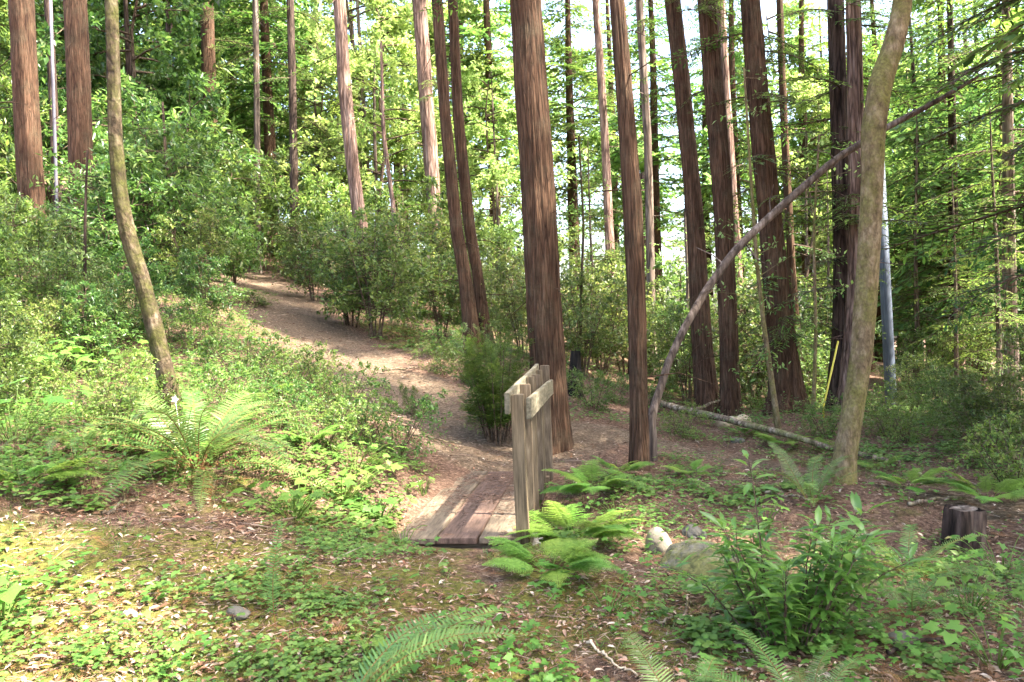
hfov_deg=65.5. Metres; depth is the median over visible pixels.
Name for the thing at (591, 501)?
thimbleberry
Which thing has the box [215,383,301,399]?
lady fern
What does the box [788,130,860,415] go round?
sapling
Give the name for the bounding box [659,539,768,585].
rock
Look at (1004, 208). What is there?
fir tree
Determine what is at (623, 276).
huckleberry shrub
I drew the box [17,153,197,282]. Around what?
tanoak shrub
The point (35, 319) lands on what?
huckleberry shrub
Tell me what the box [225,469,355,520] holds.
thimbleberry
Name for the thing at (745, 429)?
lady fern
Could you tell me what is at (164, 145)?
sapling
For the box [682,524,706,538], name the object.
rock
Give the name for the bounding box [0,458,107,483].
lady fern
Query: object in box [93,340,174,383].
shrub
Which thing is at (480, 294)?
redwood tree
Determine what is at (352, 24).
fir tree
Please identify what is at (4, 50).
tanoak tree
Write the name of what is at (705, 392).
redwood tree
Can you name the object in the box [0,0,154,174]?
tanoak tree
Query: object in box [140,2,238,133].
fir tree
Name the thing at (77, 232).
tanoak shrub
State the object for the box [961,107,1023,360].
fir tree
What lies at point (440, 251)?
huckleberry shrub
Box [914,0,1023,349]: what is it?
fir tree
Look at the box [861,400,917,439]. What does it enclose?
shrub
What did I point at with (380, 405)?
shrub
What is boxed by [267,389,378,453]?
shrub
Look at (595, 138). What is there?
maple tree
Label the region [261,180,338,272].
tanoak shrub
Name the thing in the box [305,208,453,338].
huckleberry shrub
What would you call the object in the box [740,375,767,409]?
shrub
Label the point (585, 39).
sky
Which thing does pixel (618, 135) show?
distant wood
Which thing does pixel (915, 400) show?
shrub
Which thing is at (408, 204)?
tanoak shrub
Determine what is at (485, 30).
maple tree
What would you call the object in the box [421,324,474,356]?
shrub
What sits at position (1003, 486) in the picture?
lady fern
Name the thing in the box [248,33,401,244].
maple tree
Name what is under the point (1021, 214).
fir tree
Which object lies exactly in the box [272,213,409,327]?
huckleberry shrub
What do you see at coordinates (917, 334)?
huckleberry shrub
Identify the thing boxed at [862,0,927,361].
redwood tree
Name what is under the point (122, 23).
redwood tree
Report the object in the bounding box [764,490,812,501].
fallen branch
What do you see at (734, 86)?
redwood tree
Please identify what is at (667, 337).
huckleberry shrub
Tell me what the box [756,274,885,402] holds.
tanoak shrub
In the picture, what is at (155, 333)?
mossy tree
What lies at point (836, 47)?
redwood tree
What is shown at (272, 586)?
sword fern
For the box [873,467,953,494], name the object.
lady fern
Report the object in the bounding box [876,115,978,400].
fir tree
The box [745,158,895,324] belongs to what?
maple tree
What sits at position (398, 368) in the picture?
fallen branch
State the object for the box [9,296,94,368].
huckleberry shrub
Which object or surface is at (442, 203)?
tanoak shrub
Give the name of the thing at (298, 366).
shrub
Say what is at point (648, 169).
fir tree
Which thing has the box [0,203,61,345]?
tanoak shrub
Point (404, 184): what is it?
maple tree
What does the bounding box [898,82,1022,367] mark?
maple tree
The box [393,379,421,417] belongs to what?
shrub
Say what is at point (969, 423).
shrub
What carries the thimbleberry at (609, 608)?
on the ground at (354, 352)
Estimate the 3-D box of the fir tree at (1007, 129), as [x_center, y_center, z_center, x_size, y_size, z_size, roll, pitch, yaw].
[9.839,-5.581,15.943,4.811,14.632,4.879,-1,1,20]
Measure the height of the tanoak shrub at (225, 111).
7.418 m
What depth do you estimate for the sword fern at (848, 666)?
3.22 m
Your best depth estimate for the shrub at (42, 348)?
8.59 m
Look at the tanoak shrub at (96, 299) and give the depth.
9.10 m
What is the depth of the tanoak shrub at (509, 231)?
21.29 m
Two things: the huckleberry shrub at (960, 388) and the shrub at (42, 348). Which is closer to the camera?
the shrub at (42, 348)
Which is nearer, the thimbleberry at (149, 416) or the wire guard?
the thimbleberry at (149, 416)
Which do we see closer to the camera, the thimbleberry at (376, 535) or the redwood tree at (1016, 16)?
the thimbleberry at (376, 535)
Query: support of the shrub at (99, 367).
on the ground at (354, 352)
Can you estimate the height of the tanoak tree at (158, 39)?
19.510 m
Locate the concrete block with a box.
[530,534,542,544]
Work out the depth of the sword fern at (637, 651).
3.30 m
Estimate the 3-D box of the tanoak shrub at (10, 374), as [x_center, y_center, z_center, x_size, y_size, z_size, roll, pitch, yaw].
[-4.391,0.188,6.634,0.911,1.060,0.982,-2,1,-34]
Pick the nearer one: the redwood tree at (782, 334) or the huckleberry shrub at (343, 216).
the redwood tree at (782, 334)
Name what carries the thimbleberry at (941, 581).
on the ground at (354, 352)
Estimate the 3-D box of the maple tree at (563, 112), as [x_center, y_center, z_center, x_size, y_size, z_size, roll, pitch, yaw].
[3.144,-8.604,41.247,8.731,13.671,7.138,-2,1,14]
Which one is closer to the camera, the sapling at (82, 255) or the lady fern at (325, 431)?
the lady fern at (325, 431)
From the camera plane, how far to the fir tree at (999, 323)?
14.46 m
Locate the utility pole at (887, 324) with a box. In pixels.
[879,166,896,406]
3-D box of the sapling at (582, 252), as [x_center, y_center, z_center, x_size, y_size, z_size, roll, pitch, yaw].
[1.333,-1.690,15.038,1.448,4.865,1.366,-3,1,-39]
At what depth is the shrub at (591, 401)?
11.65 m
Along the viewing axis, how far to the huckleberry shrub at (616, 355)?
16.68 m
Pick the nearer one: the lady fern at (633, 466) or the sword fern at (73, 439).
the sword fern at (73, 439)
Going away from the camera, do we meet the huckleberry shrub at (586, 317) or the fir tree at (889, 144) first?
the huckleberry shrub at (586, 317)
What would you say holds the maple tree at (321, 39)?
on the ground at (354, 352)
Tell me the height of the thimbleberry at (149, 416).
0.564 m
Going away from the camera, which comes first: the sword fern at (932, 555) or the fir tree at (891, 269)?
the sword fern at (932, 555)
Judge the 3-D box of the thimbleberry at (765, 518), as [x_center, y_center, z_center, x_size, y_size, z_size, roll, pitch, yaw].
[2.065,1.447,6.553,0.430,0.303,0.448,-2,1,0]
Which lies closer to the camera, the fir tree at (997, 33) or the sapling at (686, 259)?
the sapling at (686, 259)
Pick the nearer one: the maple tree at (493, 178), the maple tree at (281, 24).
the maple tree at (493, 178)
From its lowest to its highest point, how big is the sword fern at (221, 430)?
0.964 m
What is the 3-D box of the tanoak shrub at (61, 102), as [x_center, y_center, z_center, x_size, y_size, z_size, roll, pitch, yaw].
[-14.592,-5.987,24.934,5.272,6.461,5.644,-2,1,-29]
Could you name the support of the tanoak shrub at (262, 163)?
on the ground at (354, 352)
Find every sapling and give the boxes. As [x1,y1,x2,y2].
[29,150,119,344]
[132,86,218,285]
[349,40,410,306]
[552,121,624,372]
[653,128,716,385]
[658,450,938,649]
[713,59,799,429]
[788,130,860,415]
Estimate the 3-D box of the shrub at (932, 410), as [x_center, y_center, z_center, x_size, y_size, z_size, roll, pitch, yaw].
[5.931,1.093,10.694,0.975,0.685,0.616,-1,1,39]
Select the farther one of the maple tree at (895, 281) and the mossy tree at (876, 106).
the maple tree at (895, 281)
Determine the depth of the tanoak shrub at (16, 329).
7.61 m
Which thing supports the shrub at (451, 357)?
on the ground at (354, 352)
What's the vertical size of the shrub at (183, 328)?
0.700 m
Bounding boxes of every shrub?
[0,27,66,214]
[0,35,107,231]
[0,68,123,215]
[0,180,57,262]
[0,187,94,322]
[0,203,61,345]
[0,294,66,403]
[0,297,52,367]
[0,300,44,419]
[0,324,65,372]
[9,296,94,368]
[12,248,96,324]
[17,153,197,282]
[17,297,68,341]
[20,298,132,374]
[27,208,120,294]
[29,193,82,263]
[33,345,163,431]
[36,66,265,267]
[39,277,142,374]
[40,76,191,245]
[47,172,143,262]
[52,271,146,346]
[54,93,254,288]
[64,300,132,342]
[70,372,183,439]
[76,233,180,341]
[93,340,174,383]
[97,52,273,247]
[124,120,272,278]
[137,300,202,346]
[145,118,297,274]
[145,202,245,290]
[161,295,243,355]
[166,245,249,324]
[182,350,290,420]
[185,319,300,390]
[209,197,271,284]
[213,137,299,264]
[222,287,279,307]
[232,143,310,257]
[239,336,345,397]
[242,368,320,430]
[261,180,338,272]
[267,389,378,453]
[268,159,376,287]
[271,214,336,300]
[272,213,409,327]
[278,347,364,403]
[290,358,394,430]
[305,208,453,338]
[307,206,410,308]
[316,390,406,451]
[329,379,457,462]
[338,199,465,319]
[352,181,451,292]
[381,216,481,313]
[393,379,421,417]
[396,174,520,320]
[396,246,483,338]
[409,340,461,373]
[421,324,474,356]
[431,333,507,385]
[437,238,526,343]
[478,213,561,322]
[479,255,563,354]
[515,260,628,378]
[558,225,627,348]
[560,261,670,373]
[566,362,622,411]
[571,270,687,374]
[585,370,628,405]
[614,246,719,382]
[621,373,680,410]
[646,298,719,401]
[647,299,719,390]
[658,400,709,440]
[683,250,822,395]
[688,279,831,401]
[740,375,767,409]
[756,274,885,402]
[757,325,830,407]
[787,394,863,438]
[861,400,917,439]
[864,378,911,419]
[866,401,934,443]
[873,319,981,400]
[882,351,948,414]
[900,360,988,420]
[903,388,960,423]
[911,399,975,437]
[920,393,1023,468]
[927,314,1022,399]
[928,373,1023,446]
[948,407,1023,491]
[952,362,1023,447]
[975,382,1017,417]
[980,321,1023,405]
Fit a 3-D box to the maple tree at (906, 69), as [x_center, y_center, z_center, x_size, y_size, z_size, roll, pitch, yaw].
[17.581,-5.486,35.453,8.462,14.117,7.287,-2,1,-33]
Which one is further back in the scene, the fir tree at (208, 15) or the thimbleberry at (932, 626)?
the fir tree at (208, 15)
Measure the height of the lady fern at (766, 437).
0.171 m
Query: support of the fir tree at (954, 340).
on the ground at (354, 352)
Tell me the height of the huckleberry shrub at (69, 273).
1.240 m
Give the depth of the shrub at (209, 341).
9.16 m
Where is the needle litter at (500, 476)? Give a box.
[404,471,547,537]
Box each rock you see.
[226,606,250,619]
[645,527,671,556]
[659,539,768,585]
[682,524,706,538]
[731,438,744,442]
[888,631,918,643]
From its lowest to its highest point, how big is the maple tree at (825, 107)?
10.013 m
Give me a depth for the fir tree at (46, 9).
21.91 m
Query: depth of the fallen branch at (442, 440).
9.16 m
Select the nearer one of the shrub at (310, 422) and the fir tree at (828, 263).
the shrub at (310, 422)
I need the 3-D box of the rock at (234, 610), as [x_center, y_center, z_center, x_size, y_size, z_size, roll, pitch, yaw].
[-1.300,1.296,3.792,0.123,0.069,0.097,-1,1,24]
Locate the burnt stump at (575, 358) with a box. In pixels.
[567,351,582,398]
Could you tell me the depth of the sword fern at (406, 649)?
3.06 m
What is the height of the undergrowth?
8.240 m
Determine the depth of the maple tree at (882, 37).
36.36 m
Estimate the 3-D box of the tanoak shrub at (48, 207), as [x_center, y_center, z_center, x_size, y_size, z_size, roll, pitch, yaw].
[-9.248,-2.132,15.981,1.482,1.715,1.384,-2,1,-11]
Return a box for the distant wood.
[12,1,1021,354]
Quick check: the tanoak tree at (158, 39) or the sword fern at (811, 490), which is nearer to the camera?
the sword fern at (811, 490)
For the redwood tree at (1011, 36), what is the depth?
8.88 m
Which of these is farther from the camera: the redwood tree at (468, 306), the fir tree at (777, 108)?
the fir tree at (777, 108)
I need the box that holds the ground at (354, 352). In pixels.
[0,172,1023,681]
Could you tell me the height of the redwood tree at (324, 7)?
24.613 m
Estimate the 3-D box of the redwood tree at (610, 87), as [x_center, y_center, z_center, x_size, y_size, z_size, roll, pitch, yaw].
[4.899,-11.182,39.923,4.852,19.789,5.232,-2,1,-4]
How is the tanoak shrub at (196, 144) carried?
on the ground at (354, 352)
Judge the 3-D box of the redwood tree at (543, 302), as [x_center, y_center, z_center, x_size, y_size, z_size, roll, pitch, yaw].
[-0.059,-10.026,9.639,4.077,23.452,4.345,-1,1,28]
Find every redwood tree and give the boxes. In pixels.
[8,0,46,251]
[39,0,96,261]
[61,3,141,80]
[198,0,336,257]
[284,0,356,197]
[289,0,389,300]
[349,0,419,242]
[407,0,469,305]
[410,0,493,357]
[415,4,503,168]
[419,0,573,454]
[438,0,523,353]
[491,1,577,187]
[542,0,618,299]
[550,0,720,470]
[562,0,659,267]
[589,0,710,323]
[635,0,744,412]
[650,0,776,416]
[660,0,757,312]
[668,0,843,415]
[674,0,798,278]
[730,0,832,377]
[733,0,929,408]
[745,0,846,347]
[770,0,923,411]
[798,1,925,371]
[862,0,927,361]
[888,0,995,364]
[915,0,1023,74]
[944,4,990,367]
[964,0,1023,109]
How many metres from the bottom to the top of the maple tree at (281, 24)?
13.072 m
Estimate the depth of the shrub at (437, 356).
12.71 m
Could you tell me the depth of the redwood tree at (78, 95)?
17.79 m
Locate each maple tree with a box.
[227,0,338,181]
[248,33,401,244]
[271,0,464,213]
[292,0,491,273]
[305,22,457,222]
[353,0,587,275]
[396,0,521,248]
[422,58,574,266]
[437,0,554,272]
[501,43,644,247]
[556,115,714,292]
[677,0,913,287]
[681,52,931,336]
[705,68,913,351]
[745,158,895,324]
[795,114,966,305]
[797,62,979,359]
[798,34,987,277]
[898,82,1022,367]
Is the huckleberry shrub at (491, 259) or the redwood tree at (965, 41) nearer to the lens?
the huckleberry shrub at (491, 259)
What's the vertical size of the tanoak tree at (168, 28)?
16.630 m
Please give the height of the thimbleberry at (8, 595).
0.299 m
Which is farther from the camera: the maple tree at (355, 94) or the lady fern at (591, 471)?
the maple tree at (355, 94)
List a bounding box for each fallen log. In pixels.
[649,397,898,466]
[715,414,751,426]
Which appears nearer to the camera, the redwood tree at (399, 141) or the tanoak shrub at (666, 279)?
the tanoak shrub at (666, 279)
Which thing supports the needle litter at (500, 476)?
on the footbridge
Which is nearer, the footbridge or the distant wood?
the footbridge
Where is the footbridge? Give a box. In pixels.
[395,364,553,548]
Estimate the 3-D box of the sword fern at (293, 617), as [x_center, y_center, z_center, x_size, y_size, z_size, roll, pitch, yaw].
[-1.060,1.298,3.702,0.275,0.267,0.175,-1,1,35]
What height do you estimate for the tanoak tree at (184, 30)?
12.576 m
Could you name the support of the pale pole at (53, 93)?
on the ground at (354, 352)
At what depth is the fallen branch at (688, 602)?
4.32 m
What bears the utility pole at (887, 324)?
on the ground at (354, 352)
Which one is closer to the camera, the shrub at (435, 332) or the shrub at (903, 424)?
the shrub at (903, 424)
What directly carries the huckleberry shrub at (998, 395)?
on the ground at (354, 352)
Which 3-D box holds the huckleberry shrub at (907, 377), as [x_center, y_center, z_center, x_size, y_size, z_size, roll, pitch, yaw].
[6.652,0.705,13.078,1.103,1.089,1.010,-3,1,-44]
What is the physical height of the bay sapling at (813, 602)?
0.971 m
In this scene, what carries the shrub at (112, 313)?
on the ground at (354, 352)
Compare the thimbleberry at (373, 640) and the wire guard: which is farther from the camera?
the wire guard
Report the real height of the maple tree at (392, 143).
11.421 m
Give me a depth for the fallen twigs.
4.54 m
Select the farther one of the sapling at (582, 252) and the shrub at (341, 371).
the sapling at (582, 252)
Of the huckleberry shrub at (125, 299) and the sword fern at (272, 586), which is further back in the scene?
the huckleberry shrub at (125, 299)
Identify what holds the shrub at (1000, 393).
on the ground at (354, 352)
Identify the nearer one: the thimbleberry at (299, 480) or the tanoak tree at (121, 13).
the thimbleberry at (299, 480)
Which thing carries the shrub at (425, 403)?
on the ground at (354, 352)
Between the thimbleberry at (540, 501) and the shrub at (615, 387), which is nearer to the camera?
the thimbleberry at (540, 501)
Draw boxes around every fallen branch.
[100,498,141,514]
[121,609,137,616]
[382,366,419,371]
[425,435,460,443]
[585,639,637,675]
[658,600,690,624]
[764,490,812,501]
[886,635,961,654]
[907,496,975,505]
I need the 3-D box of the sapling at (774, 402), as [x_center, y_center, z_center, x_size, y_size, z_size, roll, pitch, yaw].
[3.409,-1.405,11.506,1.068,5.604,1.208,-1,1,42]
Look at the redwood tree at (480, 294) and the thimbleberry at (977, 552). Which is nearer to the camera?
the thimbleberry at (977, 552)
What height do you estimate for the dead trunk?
4.814 m
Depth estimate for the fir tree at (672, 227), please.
20.97 m
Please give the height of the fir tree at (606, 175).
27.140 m
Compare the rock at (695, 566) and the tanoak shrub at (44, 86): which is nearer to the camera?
the rock at (695, 566)
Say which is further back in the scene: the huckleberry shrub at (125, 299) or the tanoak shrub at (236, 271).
the tanoak shrub at (236, 271)
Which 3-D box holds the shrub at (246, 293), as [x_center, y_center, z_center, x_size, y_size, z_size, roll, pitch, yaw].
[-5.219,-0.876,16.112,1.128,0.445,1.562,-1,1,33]
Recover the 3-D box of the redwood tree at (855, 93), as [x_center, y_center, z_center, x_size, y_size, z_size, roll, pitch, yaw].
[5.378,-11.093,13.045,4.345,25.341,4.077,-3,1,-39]
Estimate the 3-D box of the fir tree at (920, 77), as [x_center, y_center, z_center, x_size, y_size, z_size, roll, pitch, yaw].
[17.414,-7.367,32.845,5.012,17.709,5.422,-2,1,-17]
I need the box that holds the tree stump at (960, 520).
[940,504,987,553]
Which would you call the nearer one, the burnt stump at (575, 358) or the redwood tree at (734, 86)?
the burnt stump at (575, 358)
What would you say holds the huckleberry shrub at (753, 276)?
on the ground at (354, 352)
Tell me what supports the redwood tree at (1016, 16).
on the ground at (354, 352)
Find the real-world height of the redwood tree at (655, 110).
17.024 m
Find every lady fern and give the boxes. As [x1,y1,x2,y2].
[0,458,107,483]
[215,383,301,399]
[267,423,345,442]
[364,457,408,469]
[482,536,620,587]
[504,500,650,557]
[540,459,634,494]
[590,455,654,473]
[660,459,713,474]
[719,426,759,434]
[753,433,811,444]
[815,437,834,448]
[857,455,905,468]
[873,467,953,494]
[937,468,1023,502]
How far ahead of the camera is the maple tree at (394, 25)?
26.23 m
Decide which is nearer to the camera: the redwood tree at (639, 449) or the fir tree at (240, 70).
the redwood tree at (639, 449)
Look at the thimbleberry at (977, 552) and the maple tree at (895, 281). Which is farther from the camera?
the maple tree at (895, 281)
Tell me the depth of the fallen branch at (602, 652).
3.71 m
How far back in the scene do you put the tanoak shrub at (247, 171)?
22.54 m
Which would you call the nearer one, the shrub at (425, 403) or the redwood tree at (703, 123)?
the shrub at (425, 403)
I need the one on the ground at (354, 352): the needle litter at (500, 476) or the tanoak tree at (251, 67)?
the tanoak tree at (251, 67)
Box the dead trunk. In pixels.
[648,71,986,461]
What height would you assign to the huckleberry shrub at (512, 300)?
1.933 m
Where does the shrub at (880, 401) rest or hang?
on the ground at (354, 352)
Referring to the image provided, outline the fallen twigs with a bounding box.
[0,262,1023,681]
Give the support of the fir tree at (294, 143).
on the ground at (354, 352)
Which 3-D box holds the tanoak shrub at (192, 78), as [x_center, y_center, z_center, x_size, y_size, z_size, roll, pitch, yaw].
[-9.052,-4.351,21.108,4.861,5.163,5.236,-2,1,-9]
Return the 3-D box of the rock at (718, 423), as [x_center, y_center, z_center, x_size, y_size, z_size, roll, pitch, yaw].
[3.456,1.258,12.428,0.712,0.226,0.211,-3,1,-37]
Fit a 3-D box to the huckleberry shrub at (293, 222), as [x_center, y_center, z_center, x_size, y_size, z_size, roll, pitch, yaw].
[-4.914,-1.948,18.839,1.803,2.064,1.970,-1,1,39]
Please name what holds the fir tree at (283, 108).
on the ground at (354, 352)
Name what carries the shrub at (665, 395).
on the ground at (354, 352)
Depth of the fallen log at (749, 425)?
11.09 m
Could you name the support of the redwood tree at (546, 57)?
on the ground at (354, 352)
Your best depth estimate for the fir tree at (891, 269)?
39.88 m
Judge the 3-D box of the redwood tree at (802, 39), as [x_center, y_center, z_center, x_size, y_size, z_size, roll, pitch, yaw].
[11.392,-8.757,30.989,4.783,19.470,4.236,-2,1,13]
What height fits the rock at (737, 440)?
0.109 m
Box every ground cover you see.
[0,284,1023,681]
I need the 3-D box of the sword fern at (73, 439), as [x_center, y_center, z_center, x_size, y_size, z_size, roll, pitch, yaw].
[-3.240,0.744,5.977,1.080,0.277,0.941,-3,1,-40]
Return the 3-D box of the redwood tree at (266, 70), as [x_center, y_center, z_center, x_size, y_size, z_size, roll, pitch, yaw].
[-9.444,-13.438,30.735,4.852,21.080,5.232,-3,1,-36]
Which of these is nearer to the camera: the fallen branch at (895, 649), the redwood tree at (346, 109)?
the fallen branch at (895, 649)
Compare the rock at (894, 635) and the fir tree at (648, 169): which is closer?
the rock at (894, 635)
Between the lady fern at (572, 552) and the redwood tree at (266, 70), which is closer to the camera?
the lady fern at (572, 552)
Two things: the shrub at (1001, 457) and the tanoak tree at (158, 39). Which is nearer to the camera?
the shrub at (1001, 457)
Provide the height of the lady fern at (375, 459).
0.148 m
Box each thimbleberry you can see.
[0,336,116,402]
[0,376,95,444]
[0,567,61,620]
[50,335,149,380]
[140,396,214,462]
[144,441,211,476]
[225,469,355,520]
[289,457,403,500]
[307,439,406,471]
[343,489,417,520]
[346,635,388,662]
[371,522,426,545]
[405,474,438,495]
[539,482,558,507]
[569,575,671,618]
[576,496,653,523]
[741,496,789,532]
[920,557,1023,615]
[921,603,1023,669]
[946,532,1023,580]
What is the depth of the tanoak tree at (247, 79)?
33.43 m
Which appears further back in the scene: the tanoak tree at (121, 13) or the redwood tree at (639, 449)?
the tanoak tree at (121, 13)
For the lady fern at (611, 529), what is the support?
on the ground at (354, 352)
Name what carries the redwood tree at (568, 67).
on the ground at (354, 352)
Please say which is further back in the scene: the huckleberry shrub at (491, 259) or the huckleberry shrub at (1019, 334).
the huckleberry shrub at (491, 259)
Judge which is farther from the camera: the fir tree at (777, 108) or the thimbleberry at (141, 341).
the fir tree at (777, 108)
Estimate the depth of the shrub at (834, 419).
11.18 m
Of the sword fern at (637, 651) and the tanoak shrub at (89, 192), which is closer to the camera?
the sword fern at (637, 651)
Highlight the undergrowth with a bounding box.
[0,221,1023,631]
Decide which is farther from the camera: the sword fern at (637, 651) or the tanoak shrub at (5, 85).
the tanoak shrub at (5, 85)
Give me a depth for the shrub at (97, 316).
8.92 m
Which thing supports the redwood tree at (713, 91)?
on the ground at (354, 352)
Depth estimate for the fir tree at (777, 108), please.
41.76 m
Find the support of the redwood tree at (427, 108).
on the ground at (354, 352)
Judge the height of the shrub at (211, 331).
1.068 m
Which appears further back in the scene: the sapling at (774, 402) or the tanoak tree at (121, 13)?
the tanoak tree at (121, 13)
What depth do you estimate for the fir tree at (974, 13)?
28.84 m
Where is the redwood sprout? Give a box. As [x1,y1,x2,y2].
[449,301,535,444]
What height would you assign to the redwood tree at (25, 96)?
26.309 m
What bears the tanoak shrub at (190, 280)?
on the ground at (354, 352)
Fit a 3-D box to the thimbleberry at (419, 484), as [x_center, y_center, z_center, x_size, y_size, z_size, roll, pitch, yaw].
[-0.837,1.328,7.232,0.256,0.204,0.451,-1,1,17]
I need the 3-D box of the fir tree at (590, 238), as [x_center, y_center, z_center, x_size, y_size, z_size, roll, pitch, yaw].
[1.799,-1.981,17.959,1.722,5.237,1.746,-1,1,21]
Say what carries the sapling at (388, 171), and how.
on the ground at (354, 352)
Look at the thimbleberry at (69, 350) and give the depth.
7.81 m
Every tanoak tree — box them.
[0,0,63,100]
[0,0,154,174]
[0,0,189,140]
[0,0,239,169]
[55,0,283,156]
[99,3,300,189]
[105,0,239,80]
[152,0,308,181]
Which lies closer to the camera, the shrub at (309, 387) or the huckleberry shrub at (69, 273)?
the shrub at (309, 387)
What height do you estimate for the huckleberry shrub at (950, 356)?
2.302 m
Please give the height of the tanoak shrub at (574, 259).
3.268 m
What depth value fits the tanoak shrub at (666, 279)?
18.68 m
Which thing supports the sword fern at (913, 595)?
on the ground at (354, 352)
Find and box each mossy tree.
[104,0,185,413]
[826,0,912,485]
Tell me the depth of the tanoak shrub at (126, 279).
10.98 m
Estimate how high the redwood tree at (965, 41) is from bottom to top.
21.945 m
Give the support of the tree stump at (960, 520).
on the ground at (354, 352)
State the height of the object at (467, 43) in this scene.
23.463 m
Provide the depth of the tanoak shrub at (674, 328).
16.04 m
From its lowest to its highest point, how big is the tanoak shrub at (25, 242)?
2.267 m
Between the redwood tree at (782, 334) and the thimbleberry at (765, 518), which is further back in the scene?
the redwood tree at (782, 334)
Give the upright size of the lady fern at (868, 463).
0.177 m
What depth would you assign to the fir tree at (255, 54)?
25.93 m
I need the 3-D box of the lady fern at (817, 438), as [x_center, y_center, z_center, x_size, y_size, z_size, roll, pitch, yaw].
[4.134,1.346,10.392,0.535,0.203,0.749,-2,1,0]
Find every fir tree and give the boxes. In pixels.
[42,0,65,233]
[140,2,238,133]
[189,1,285,212]
[198,0,260,167]
[206,0,305,272]
[251,0,326,219]
[255,0,342,278]
[308,0,392,220]
[561,136,625,363]
[574,0,655,297]
[613,0,679,377]
[659,149,717,349]
[699,0,752,391]
[735,5,801,335]
[780,3,891,325]
[797,176,832,371]
[874,0,981,386]
[875,0,1022,384]
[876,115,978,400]
[881,0,1023,332]
[882,0,1023,405]
[885,0,912,357]
[887,5,986,359]
[909,160,995,393]
[911,0,1022,378]
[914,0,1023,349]
[932,0,1023,363]
[937,97,1023,393]
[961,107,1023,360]
[967,2,1023,365]
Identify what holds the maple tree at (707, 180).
on the ground at (354, 352)
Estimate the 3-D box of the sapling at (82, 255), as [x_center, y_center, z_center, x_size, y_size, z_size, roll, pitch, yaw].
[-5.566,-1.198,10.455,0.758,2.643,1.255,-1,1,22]
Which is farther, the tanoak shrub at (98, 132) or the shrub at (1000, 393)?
the tanoak shrub at (98, 132)
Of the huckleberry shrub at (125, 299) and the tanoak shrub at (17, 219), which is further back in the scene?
the tanoak shrub at (17, 219)
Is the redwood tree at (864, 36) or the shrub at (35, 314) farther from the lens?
the redwood tree at (864, 36)
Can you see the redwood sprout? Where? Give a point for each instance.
(489, 411)
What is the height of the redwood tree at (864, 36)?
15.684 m
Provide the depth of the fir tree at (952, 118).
20.89 m
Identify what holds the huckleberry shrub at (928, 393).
on the ground at (354, 352)
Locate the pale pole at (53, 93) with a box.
[49,0,58,213]
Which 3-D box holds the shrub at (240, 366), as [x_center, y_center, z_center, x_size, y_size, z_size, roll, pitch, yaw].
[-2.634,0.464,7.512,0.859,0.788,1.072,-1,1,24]
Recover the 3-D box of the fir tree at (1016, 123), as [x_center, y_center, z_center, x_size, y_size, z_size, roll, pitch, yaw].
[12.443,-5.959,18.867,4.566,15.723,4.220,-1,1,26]
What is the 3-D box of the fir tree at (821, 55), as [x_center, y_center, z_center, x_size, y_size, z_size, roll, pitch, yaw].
[13.326,-6.700,33.904,4.940,15.220,4.895,-3,1,-39]
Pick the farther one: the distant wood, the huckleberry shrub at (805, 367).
the distant wood
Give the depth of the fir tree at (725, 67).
18.91 m
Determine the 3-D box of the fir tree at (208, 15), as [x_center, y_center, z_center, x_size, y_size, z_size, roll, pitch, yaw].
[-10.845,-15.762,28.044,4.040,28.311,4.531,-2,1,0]
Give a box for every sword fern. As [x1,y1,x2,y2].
[0,420,146,455]
[54,386,337,510]
[259,592,312,632]
[262,518,283,627]
[352,607,532,681]
[621,631,730,681]
[673,622,870,681]
[756,441,869,506]
[848,523,1003,586]
[855,569,997,628]
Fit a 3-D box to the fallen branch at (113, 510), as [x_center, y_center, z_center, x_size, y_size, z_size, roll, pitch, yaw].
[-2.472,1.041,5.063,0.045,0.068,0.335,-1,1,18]
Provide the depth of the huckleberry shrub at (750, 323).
15.53 m
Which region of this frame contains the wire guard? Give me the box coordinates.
[822,341,838,416]
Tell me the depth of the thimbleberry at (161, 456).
5.89 m
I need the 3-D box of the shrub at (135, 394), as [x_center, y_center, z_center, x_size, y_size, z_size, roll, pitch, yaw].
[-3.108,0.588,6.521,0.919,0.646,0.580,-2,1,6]
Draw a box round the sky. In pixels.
[61,0,1023,337]
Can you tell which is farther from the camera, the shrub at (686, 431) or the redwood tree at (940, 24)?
the redwood tree at (940, 24)
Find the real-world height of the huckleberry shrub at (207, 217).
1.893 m
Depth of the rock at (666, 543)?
5.85 m
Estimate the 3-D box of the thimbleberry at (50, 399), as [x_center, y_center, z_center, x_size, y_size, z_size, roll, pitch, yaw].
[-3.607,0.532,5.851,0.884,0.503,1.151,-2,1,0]
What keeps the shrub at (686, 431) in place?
on the ground at (354, 352)
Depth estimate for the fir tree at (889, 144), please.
23.84 m
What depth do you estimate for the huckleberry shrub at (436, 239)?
19.55 m
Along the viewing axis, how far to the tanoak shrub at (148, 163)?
15.53 m
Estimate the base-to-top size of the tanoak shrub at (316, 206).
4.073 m
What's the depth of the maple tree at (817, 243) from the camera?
30.21 m
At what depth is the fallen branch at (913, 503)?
7.03 m

